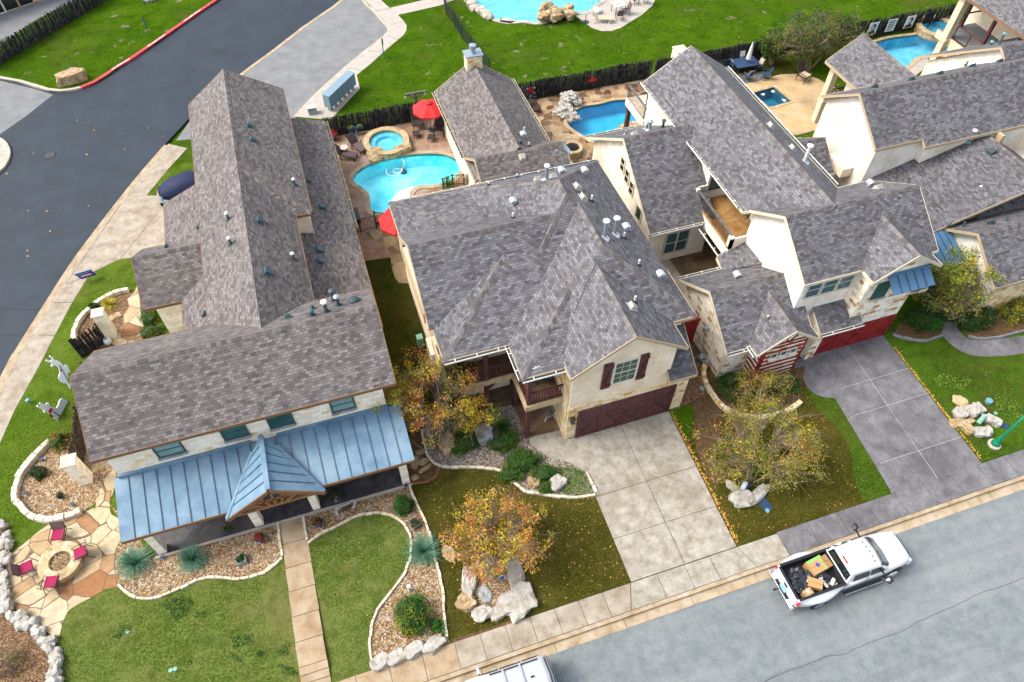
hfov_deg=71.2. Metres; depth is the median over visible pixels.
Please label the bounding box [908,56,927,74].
pool terrace
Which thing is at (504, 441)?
shrub
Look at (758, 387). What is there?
shrub
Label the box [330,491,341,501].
flower pot
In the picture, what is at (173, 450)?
window
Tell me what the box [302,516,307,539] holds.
bed edging
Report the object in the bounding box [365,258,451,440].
lawn
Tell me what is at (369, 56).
sidewalk
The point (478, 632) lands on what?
bare earth
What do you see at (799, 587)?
rubbish bag
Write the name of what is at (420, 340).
utility box
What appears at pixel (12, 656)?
bare shrub
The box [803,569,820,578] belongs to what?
rubbish bag
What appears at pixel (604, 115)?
swimming pool
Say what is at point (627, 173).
window
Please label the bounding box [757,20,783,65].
young tree
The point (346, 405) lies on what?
window
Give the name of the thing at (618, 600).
sidewalk
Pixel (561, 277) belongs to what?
house
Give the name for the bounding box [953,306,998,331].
shrub
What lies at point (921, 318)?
shrub
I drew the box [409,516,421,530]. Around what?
planter box
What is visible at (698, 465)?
fallen leaves
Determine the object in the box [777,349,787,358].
window
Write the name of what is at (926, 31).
spa
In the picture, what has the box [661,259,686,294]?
courtyard
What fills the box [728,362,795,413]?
crape myrtle
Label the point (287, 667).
clover patch
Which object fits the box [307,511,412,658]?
bed edging
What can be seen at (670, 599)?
kerb
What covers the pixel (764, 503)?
meter box lid
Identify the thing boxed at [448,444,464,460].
grass clump
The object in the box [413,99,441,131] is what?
parasol
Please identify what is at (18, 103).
side street
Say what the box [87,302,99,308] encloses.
shrub
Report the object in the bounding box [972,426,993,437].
rock
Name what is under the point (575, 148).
fire pit
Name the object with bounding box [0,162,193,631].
lawn
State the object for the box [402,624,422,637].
shrub
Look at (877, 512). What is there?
sidewalk
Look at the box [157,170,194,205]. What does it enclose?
covered boat
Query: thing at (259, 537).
flower pot
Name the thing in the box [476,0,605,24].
swimming pool
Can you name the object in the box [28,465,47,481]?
shrub
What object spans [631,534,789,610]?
sidewalk
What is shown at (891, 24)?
picture panel
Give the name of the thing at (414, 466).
stepping stone
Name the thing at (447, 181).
grass clump
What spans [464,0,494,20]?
pool rocks
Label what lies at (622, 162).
window
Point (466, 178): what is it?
door panel
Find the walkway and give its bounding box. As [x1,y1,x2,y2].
[279,517,330,681]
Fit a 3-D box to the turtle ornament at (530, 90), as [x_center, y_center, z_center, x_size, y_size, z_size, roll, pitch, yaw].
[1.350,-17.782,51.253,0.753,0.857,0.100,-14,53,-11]
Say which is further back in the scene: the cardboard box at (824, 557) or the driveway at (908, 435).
the driveway at (908, 435)
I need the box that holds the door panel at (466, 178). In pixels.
[464,173,467,184]
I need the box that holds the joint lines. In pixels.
[38,205,162,335]
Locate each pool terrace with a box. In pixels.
[530,79,646,163]
[746,74,838,134]
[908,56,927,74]
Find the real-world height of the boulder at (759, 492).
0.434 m
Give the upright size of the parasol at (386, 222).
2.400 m
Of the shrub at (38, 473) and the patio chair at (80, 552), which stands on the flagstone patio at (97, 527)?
the patio chair at (80, 552)
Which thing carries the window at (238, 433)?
in the corner house at (244, 395)
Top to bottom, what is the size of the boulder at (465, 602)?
0.496 m
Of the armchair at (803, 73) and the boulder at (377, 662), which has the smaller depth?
the boulder at (377, 662)
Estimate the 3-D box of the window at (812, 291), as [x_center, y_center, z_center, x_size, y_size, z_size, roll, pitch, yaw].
[14.490,-2.463,34.383,0.880,1.110,0.050,-14,53,-11]
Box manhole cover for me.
[43,151,55,158]
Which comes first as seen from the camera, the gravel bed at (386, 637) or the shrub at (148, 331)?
the gravel bed at (386, 637)
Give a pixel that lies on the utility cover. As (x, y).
(988, 401)
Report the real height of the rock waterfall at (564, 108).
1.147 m
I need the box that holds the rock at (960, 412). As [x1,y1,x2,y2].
[951,406,969,418]
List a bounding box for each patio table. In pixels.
[611,0,625,12]
[730,56,760,73]
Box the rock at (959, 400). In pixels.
[952,395,968,405]
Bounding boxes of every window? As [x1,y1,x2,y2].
[0,0,20,11]
[0,1,5,13]
[17,0,34,6]
[152,442,188,461]
[219,425,251,443]
[266,413,296,431]
[329,397,357,415]
[610,356,640,385]
[619,155,625,173]
[623,167,629,185]
[628,178,634,197]
[634,203,641,223]
[661,228,691,254]
[708,177,720,190]
[768,352,777,361]
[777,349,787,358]
[787,347,797,355]
[802,283,823,299]
[818,279,839,295]
[834,274,856,290]
[868,281,889,302]
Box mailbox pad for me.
[321,85,359,118]
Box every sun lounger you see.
[332,143,357,161]
[345,132,365,154]
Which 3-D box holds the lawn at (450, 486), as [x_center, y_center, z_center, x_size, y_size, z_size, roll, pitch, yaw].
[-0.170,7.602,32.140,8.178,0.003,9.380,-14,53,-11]
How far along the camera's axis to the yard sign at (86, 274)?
40.12 m
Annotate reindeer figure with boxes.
[37,398,67,419]
[46,355,70,388]
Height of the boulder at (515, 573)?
0.557 m
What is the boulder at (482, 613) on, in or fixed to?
on the gravel bed at (496, 588)
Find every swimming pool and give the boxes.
[348,150,462,215]
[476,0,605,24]
[563,97,638,142]
[752,85,794,109]
[873,32,953,68]
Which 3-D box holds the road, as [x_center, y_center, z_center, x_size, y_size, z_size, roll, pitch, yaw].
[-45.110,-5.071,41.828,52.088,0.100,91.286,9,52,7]
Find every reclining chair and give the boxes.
[410,107,423,130]
[433,116,444,136]
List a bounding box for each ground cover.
[557,466,592,494]
[710,374,776,403]
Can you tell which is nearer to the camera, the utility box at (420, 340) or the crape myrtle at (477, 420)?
the crape myrtle at (477, 420)
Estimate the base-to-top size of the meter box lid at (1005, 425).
0.040 m
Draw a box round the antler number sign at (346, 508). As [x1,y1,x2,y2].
[333,500,354,515]
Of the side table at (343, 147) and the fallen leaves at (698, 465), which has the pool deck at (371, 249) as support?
the side table at (343, 147)
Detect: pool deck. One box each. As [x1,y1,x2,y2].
[331,119,466,260]
[576,0,654,30]
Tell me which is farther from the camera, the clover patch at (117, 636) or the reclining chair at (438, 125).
the reclining chair at (438, 125)
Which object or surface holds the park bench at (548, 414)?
on the house at (561, 277)
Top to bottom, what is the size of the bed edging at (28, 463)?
0.312 m
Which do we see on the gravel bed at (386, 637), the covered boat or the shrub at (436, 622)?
the shrub at (436, 622)
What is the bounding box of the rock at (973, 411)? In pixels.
[965,404,980,418]
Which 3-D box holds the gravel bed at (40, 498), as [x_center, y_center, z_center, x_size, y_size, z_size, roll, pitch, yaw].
[-20.444,6.462,32.810,4.424,0.003,3.748,19,54,14]
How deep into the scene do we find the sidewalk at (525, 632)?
28.93 m
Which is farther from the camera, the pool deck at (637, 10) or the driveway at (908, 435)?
the pool deck at (637, 10)
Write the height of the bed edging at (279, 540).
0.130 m
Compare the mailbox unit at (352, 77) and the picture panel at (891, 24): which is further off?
the picture panel at (891, 24)
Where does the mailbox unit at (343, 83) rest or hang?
on the mailbox pad
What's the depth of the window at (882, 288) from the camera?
34.88 m
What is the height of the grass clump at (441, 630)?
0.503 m
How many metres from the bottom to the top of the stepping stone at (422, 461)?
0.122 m
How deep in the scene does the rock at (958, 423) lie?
34.93 m
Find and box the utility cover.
[985,398,992,404]
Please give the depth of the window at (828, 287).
34.64 m
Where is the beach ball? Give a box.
[594,7,601,13]
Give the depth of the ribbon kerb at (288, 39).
56.90 m
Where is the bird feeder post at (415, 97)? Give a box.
[404,90,425,102]
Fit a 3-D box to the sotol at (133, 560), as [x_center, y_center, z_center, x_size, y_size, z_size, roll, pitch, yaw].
[-16.005,9.202,30.045,1.992,1.032,1.993,-14,53,-11]
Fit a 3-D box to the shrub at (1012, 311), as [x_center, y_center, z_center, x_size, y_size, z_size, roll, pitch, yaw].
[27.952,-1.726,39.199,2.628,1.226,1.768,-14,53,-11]
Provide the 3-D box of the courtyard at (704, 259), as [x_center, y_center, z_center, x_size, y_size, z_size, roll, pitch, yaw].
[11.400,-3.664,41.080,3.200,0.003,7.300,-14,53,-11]
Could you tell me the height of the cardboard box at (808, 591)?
0.347 m
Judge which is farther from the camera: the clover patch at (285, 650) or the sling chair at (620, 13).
the sling chair at (620, 13)
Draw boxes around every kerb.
[0,76,81,92]
[0,144,169,391]
[80,0,217,88]
[240,0,342,74]
[294,0,389,117]
[427,475,1023,681]
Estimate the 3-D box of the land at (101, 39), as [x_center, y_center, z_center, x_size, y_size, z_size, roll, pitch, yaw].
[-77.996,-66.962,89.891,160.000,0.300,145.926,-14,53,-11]
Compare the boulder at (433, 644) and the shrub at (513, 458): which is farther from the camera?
the shrub at (513, 458)
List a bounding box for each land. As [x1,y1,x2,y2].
[0,0,218,92]
[1,0,1023,681]
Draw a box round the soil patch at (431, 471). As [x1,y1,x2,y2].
[407,428,437,482]
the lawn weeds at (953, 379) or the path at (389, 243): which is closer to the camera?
the lawn weeds at (953, 379)
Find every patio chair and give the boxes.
[9,557,37,581]
[37,573,60,595]
[48,520,71,544]
[71,539,92,561]
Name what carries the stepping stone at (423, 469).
on the soil patch at (431, 471)
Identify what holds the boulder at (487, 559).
on the gravel bed at (496, 588)
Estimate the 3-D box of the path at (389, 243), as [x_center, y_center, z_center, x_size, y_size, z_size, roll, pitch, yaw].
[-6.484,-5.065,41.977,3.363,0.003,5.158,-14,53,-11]
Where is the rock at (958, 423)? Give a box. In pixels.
[948,418,968,428]
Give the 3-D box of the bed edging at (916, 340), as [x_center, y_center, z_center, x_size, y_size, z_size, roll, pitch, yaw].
[21.838,-0.172,38.391,2.727,0.179,0.540,1,52,0]
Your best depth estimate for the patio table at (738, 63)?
53.76 m
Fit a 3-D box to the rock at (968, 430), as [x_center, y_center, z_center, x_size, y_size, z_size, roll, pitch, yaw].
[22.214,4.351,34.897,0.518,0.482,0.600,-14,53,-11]
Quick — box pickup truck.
[768,523,911,610]
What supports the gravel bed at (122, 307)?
on the lawn at (31, 427)
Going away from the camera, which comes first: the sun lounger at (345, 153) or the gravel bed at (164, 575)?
the gravel bed at (164, 575)
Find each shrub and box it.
[0,640,25,678]
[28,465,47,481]
[45,430,68,452]
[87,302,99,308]
[136,308,156,325]
[137,322,163,338]
[391,492,414,516]
[391,589,433,636]
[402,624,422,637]
[429,617,443,632]
[446,426,484,454]
[485,427,518,454]
[497,465,526,483]
[500,445,527,470]
[504,448,543,471]
[529,461,558,482]
[537,479,552,494]
[720,372,745,389]
[753,378,773,394]
[778,374,800,393]
[901,303,949,334]
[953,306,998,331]
[997,296,1023,327]
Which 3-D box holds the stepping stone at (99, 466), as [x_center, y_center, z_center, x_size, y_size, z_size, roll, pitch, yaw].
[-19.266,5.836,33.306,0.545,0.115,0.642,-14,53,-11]
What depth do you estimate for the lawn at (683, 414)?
35.23 m
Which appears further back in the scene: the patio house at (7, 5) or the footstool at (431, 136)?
the patio house at (7, 5)
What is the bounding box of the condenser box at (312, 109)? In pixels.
[306,104,317,114]
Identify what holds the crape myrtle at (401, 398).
on the gravel bed at (482, 456)
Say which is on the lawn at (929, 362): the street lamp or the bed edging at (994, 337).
the street lamp
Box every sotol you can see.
[99,296,118,311]
[111,543,156,583]
[175,540,211,577]
[401,531,442,568]
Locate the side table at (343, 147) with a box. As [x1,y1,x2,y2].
[340,145,347,150]
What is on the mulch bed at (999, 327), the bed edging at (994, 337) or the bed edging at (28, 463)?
the bed edging at (994, 337)
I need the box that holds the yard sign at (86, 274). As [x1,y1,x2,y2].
[74,269,96,279]
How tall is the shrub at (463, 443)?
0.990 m
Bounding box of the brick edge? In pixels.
[412,467,439,484]
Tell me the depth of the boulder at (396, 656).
28.02 m
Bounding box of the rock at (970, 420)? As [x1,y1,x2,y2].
[965,418,975,423]
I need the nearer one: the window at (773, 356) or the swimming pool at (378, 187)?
the window at (773, 356)
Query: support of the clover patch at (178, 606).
on the lawn at (156, 643)
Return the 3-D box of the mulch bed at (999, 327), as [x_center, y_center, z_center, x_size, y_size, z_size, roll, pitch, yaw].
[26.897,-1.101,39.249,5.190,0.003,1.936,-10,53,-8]
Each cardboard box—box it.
[799,587,813,597]
[802,555,828,575]
[807,576,822,590]
[821,554,832,570]
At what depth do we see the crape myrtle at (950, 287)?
37.18 m
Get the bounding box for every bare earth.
[451,617,524,641]
[691,394,722,483]
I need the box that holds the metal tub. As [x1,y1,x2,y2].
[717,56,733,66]
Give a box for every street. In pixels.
[0,81,51,133]
[547,489,1023,681]
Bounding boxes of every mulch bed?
[0,614,49,681]
[674,340,720,409]
[698,349,804,414]
[894,306,946,339]
[962,308,1023,336]
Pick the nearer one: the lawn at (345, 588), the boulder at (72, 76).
the lawn at (345, 588)
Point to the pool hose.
(396, 172)
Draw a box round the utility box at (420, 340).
[416,333,423,347]
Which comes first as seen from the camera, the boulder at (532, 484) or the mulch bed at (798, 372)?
the boulder at (532, 484)
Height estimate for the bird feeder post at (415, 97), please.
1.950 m
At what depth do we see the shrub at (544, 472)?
32.89 m
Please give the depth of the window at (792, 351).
35.56 m
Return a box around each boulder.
[55,67,87,87]
[369,651,388,671]
[386,647,404,666]
[403,640,424,659]
[421,633,446,654]
[440,432,455,454]
[442,545,454,561]
[455,592,476,612]
[461,567,476,595]
[471,604,492,622]
[474,423,493,445]
[476,553,493,571]
[478,585,492,603]
[490,604,507,621]
[496,580,537,623]
[505,556,524,587]
[527,476,540,488]
[550,474,567,491]
[726,480,737,490]
[728,489,753,507]
[751,483,769,505]
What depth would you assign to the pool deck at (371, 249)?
46.80 m
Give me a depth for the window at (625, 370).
31.28 m
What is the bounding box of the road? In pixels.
[0,0,338,375]
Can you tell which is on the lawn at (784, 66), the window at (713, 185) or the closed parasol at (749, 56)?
the closed parasol at (749, 56)
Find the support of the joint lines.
on the driveway at (129, 221)
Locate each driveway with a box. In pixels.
[67,191,166,282]
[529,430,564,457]
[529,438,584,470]
[571,411,736,581]
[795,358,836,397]
[811,336,980,492]
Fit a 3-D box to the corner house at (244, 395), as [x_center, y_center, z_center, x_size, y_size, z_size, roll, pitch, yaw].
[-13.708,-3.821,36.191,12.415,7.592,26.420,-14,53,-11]
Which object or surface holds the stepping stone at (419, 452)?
on the soil patch at (431, 471)
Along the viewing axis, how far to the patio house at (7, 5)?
58.79 m
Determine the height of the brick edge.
0.060 m
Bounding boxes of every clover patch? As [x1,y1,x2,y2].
[113,624,129,638]
[158,595,192,619]
[193,610,207,616]
[229,651,244,664]
[231,633,252,646]
[277,642,289,655]
[277,665,296,675]
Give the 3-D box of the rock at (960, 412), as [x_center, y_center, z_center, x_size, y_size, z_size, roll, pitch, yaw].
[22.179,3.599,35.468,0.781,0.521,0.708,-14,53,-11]
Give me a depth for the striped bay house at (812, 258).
36.54 m
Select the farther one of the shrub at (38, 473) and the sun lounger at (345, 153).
the sun lounger at (345, 153)
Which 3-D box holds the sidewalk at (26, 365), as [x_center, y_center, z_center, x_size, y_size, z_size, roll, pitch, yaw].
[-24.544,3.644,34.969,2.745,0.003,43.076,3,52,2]
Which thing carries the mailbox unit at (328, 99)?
on the mailbox pad
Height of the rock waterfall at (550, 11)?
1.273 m
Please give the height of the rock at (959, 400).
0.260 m
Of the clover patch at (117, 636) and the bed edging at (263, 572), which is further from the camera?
the bed edging at (263, 572)
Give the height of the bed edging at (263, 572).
0.134 m
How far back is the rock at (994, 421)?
35.01 m
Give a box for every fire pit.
[37,541,84,582]
[566,140,582,158]
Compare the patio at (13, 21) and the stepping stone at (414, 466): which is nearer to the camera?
the stepping stone at (414, 466)
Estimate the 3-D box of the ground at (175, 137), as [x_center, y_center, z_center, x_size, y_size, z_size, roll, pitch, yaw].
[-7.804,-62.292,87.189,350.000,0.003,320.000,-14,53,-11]
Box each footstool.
[412,130,420,138]
[427,134,435,140]
[531,105,540,113]
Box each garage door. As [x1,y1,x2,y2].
[575,384,676,437]
[814,314,895,354]
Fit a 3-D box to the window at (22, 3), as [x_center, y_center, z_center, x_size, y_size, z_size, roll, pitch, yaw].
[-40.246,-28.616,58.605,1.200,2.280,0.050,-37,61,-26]
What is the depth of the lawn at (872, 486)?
34.00 m
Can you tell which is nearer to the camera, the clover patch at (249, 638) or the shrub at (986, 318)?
the clover patch at (249, 638)
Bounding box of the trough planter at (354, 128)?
[347,124,363,136]
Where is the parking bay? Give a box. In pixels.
[176,0,386,140]
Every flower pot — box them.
[55,491,63,498]
[222,524,231,532]
[253,531,264,542]
[311,516,322,527]
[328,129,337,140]
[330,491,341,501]
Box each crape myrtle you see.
[372,344,494,450]
[438,483,559,586]
[446,394,501,444]
[688,382,832,497]
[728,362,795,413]
[911,239,1006,322]
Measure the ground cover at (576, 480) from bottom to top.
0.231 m
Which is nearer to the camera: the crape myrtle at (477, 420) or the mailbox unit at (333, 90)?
the crape myrtle at (477, 420)
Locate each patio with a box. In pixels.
[0,0,71,40]
[6,470,119,636]
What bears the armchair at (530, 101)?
on the pool terrace at (553, 126)
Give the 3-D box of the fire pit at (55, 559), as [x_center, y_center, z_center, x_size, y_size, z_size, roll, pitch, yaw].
[-19.070,9.364,30.286,1.760,0.480,1.750,-14,53,-11]
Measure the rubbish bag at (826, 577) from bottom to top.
0.453 m
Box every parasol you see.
[378,208,398,241]
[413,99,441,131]
[745,42,753,69]
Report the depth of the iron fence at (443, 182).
45.50 m
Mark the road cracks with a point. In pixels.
(575, 679)
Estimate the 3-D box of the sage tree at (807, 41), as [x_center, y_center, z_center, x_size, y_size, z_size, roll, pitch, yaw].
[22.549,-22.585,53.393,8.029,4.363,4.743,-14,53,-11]
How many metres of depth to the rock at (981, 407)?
35.44 m
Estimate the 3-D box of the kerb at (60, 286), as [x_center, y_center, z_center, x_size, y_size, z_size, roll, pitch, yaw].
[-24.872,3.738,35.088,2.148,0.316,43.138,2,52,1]
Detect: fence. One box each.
[0,0,105,64]
[67,362,85,462]
[68,323,104,357]
[323,101,418,134]
[353,215,377,231]
[442,173,464,188]
[443,0,489,67]
[518,60,652,98]
[654,38,784,72]
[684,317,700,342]
[783,4,956,53]
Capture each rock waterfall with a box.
[537,0,575,22]
[552,90,581,123]
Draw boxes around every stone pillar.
[60,452,92,485]
[91,307,116,337]
[671,44,686,58]
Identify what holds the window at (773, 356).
in the striped bay house at (812, 258)
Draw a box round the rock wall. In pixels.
[0,519,64,681]
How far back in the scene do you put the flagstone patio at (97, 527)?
30.36 m
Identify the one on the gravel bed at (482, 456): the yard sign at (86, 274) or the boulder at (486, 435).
the boulder at (486, 435)
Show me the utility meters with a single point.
(701, 356)
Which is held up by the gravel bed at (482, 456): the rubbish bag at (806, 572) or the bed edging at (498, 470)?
the bed edging at (498, 470)
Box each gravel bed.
[19,443,117,515]
[78,291,144,350]
[111,506,280,596]
[305,487,449,657]
[423,405,593,497]
[470,558,510,607]
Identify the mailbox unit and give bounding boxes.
[321,90,334,110]
[326,86,338,106]
[331,82,343,102]
[335,78,347,98]
[339,74,351,94]
[344,70,355,90]
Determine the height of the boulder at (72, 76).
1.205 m
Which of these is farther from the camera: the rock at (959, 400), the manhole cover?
the manhole cover
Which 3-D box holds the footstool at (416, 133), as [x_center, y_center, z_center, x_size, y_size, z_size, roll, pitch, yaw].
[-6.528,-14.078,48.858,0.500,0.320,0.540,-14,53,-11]
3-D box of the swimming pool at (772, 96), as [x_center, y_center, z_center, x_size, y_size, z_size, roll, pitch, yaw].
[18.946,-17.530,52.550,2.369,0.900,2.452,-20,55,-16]
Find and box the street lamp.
[987,415,1023,449]
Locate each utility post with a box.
[740,481,749,489]
[976,414,986,424]
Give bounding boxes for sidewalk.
[0,144,186,441]
[296,0,406,118]
[338,643,460,681]
[454,593,611,668]
[602,583,630,616]
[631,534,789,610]
[777,449,1023,555]
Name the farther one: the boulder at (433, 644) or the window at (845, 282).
the window at (845, 282)
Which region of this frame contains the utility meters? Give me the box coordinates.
[694,325,710,365]
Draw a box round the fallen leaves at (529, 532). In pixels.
[430,451,623,625]
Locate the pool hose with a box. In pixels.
[386,159,404,175]
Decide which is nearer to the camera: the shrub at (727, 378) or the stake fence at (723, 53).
the shrub at (727, 378)
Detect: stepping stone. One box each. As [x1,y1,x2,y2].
[92,462,103,472]
[109,312,121,320]
[410,462,418,469]
[411,475,418,480]
[415,449,423,454]
[417,458,428,465]
[419,464,430,473]
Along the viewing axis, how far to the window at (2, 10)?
58.44 m
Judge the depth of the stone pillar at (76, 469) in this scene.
31.86 m
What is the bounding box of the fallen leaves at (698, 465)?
[670,346,980,542]
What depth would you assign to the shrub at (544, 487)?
32.55 m
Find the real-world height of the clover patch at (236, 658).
0.114 m
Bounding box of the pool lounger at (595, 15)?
[592,11,612,23]
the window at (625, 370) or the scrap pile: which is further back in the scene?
the window at (625, 370)
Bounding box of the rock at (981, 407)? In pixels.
[972,402,986,414]
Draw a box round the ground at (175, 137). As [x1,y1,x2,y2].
[166,121,482,673]
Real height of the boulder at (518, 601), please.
0.721 m
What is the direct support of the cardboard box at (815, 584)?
in the pickup truck
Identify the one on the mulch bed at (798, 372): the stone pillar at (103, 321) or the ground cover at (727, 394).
the ground cover at (727, 394)
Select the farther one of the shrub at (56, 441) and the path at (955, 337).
the path at (955, 337)
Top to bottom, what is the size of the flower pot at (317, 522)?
0.571 m
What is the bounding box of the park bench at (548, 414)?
[543,405,555,421]
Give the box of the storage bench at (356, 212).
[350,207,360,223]
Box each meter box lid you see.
[758,497,772,511]
[1001,423,1008,428]
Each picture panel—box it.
[867,22,879,34]
[884,18,898,31]
[903,15,916,28]
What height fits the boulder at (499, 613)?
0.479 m
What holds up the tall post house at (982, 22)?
on the land at (425, 50)
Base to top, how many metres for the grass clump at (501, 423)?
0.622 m
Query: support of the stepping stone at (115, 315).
on the gravel bed at (122, 307)
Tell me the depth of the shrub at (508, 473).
32.94 m
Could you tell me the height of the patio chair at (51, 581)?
0.828 m
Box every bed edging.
[11,439,81,523]
[70,287,129,338]
[117,557,282,599]
[276,522,283,556]
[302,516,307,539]
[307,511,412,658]
[408,484,447,636]
[421,429,595,498]
[586,472,596,492]
[701,360,802,419]
[892,333,943,341]
[968,329,1023,339]
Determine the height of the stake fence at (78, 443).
1.563 m
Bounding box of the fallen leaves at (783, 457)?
[685,394,863,533]
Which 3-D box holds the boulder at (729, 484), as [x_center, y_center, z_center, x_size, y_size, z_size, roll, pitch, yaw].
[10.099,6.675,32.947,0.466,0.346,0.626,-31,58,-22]
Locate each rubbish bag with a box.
[787,566,806,582]
[791,581,808,594]
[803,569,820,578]
[820,571,831,585]
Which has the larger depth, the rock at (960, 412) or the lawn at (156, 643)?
the rock at (960, 412)
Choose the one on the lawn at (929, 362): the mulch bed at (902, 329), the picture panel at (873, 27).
the mulch bed at (902, 329)
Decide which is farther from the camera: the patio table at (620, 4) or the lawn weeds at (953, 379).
the patio table at (620, 4)
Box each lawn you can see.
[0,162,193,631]
[46,526,300,681]
[309,514,452,681]
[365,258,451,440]
[411,467,632,640]
[669,404,693,435]
[672,365,894,545]
[726,54,797,76]
[806,386,889,500]
[883,304,1023,461]
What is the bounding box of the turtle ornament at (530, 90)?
[526,87,535,97]
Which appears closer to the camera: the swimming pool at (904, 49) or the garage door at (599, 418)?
the garage door at (599, 418)
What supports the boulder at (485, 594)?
on the gravel bed at (496, 588)
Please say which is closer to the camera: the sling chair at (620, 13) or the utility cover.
the utility cover
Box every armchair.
[454,360,469,376]
[520,85,536,104]
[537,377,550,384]
[795,59,812,84]
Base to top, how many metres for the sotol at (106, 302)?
0.571 m
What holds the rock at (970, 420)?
on the lawn at (929, 362)
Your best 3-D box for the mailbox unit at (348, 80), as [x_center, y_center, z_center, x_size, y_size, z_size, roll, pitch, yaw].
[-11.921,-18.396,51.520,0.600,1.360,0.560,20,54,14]
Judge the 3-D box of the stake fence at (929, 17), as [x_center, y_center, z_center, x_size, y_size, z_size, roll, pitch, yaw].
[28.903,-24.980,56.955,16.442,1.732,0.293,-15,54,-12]
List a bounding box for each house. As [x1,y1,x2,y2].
[0,0,41,13]
[69,69,414,558]
[387,143,697,438]
[432,43,570,184]
[586,45,942,380]
[811,27,1023,309]
[929,0,1023,59]
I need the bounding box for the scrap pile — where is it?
[827,577,837,586]
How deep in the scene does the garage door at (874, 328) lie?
37.46 m
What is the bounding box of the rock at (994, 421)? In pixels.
[983,413,1002,427]
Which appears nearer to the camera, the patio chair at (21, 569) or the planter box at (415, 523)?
the patio chair at (21, 569)
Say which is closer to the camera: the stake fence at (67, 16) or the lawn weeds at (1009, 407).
the lawn weeds at (1009, 407)
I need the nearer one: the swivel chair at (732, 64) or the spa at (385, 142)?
the spa at (385, 142)
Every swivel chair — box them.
[730,58,736,72]
[739,50,746,57]
[742,70,755,81]
[752,56,765,72]
[760,66,773,80]
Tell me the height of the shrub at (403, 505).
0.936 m
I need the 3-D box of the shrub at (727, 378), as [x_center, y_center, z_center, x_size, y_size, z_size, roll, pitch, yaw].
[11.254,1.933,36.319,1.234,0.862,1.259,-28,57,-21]
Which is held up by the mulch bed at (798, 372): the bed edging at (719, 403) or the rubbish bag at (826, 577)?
the bed edging at (719, 403)
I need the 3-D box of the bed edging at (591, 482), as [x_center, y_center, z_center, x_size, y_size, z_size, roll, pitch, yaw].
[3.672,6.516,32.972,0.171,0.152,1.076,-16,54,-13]
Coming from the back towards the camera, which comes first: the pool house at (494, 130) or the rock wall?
the pool house at (494, 130)
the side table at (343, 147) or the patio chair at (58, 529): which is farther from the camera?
the side table at (343, 147)
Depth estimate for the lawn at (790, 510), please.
33.02 m
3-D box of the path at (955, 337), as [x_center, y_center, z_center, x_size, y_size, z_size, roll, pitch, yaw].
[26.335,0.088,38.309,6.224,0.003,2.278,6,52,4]
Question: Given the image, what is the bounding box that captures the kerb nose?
[0,138,10,172]
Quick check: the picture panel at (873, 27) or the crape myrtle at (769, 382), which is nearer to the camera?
the crape myrtle at (769, 382)
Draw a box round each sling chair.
[615,10,623,20]
[622,1,631,14]
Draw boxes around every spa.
[363,126,411,164]
[914,15,958,41]
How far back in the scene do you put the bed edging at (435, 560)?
30.40 m
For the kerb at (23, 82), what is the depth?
52.27 m
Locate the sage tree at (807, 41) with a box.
[765,6,872,70]
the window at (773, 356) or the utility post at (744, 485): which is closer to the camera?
the utility post at (744, 485)
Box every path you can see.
[112,287,142,345]
[365,229,407,282]
[391,0,451,14]
[942,321,1023,356]
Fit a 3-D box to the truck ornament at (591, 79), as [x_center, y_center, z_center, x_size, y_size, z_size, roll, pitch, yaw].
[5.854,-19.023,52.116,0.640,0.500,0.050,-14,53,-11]
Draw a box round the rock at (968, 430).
[962,423,973,434]
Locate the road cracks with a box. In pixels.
[1,49,1022,681]
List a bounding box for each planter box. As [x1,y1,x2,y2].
[234,552,247,566]
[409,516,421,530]
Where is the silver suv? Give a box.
[465,655,556,681]
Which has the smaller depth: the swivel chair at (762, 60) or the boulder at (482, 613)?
the boulder at (482, 613)
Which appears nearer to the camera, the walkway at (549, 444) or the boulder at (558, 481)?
the boulder at (558, 481)
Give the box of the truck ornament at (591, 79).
[588,76,595,82]
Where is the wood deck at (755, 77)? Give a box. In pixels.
[737,72,770,83]
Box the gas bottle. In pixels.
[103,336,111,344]
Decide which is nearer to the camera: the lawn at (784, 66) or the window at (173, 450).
the window at (173, 450)
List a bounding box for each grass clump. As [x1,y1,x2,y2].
[428,617,449,637]
[438,175,455,189]
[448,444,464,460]
[492,417,515,432]
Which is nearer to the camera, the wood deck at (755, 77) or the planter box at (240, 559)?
the planter box at (240, 559)
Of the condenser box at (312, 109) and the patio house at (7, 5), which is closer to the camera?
the condenser box at (312, 109)
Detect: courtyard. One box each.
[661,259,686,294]
[670,234,720,275]
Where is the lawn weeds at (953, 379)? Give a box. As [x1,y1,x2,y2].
[936,374,970,389]
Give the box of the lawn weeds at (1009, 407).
[995,394,1023,419]
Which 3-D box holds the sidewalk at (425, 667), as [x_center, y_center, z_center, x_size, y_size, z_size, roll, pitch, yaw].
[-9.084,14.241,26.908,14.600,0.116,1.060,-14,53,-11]

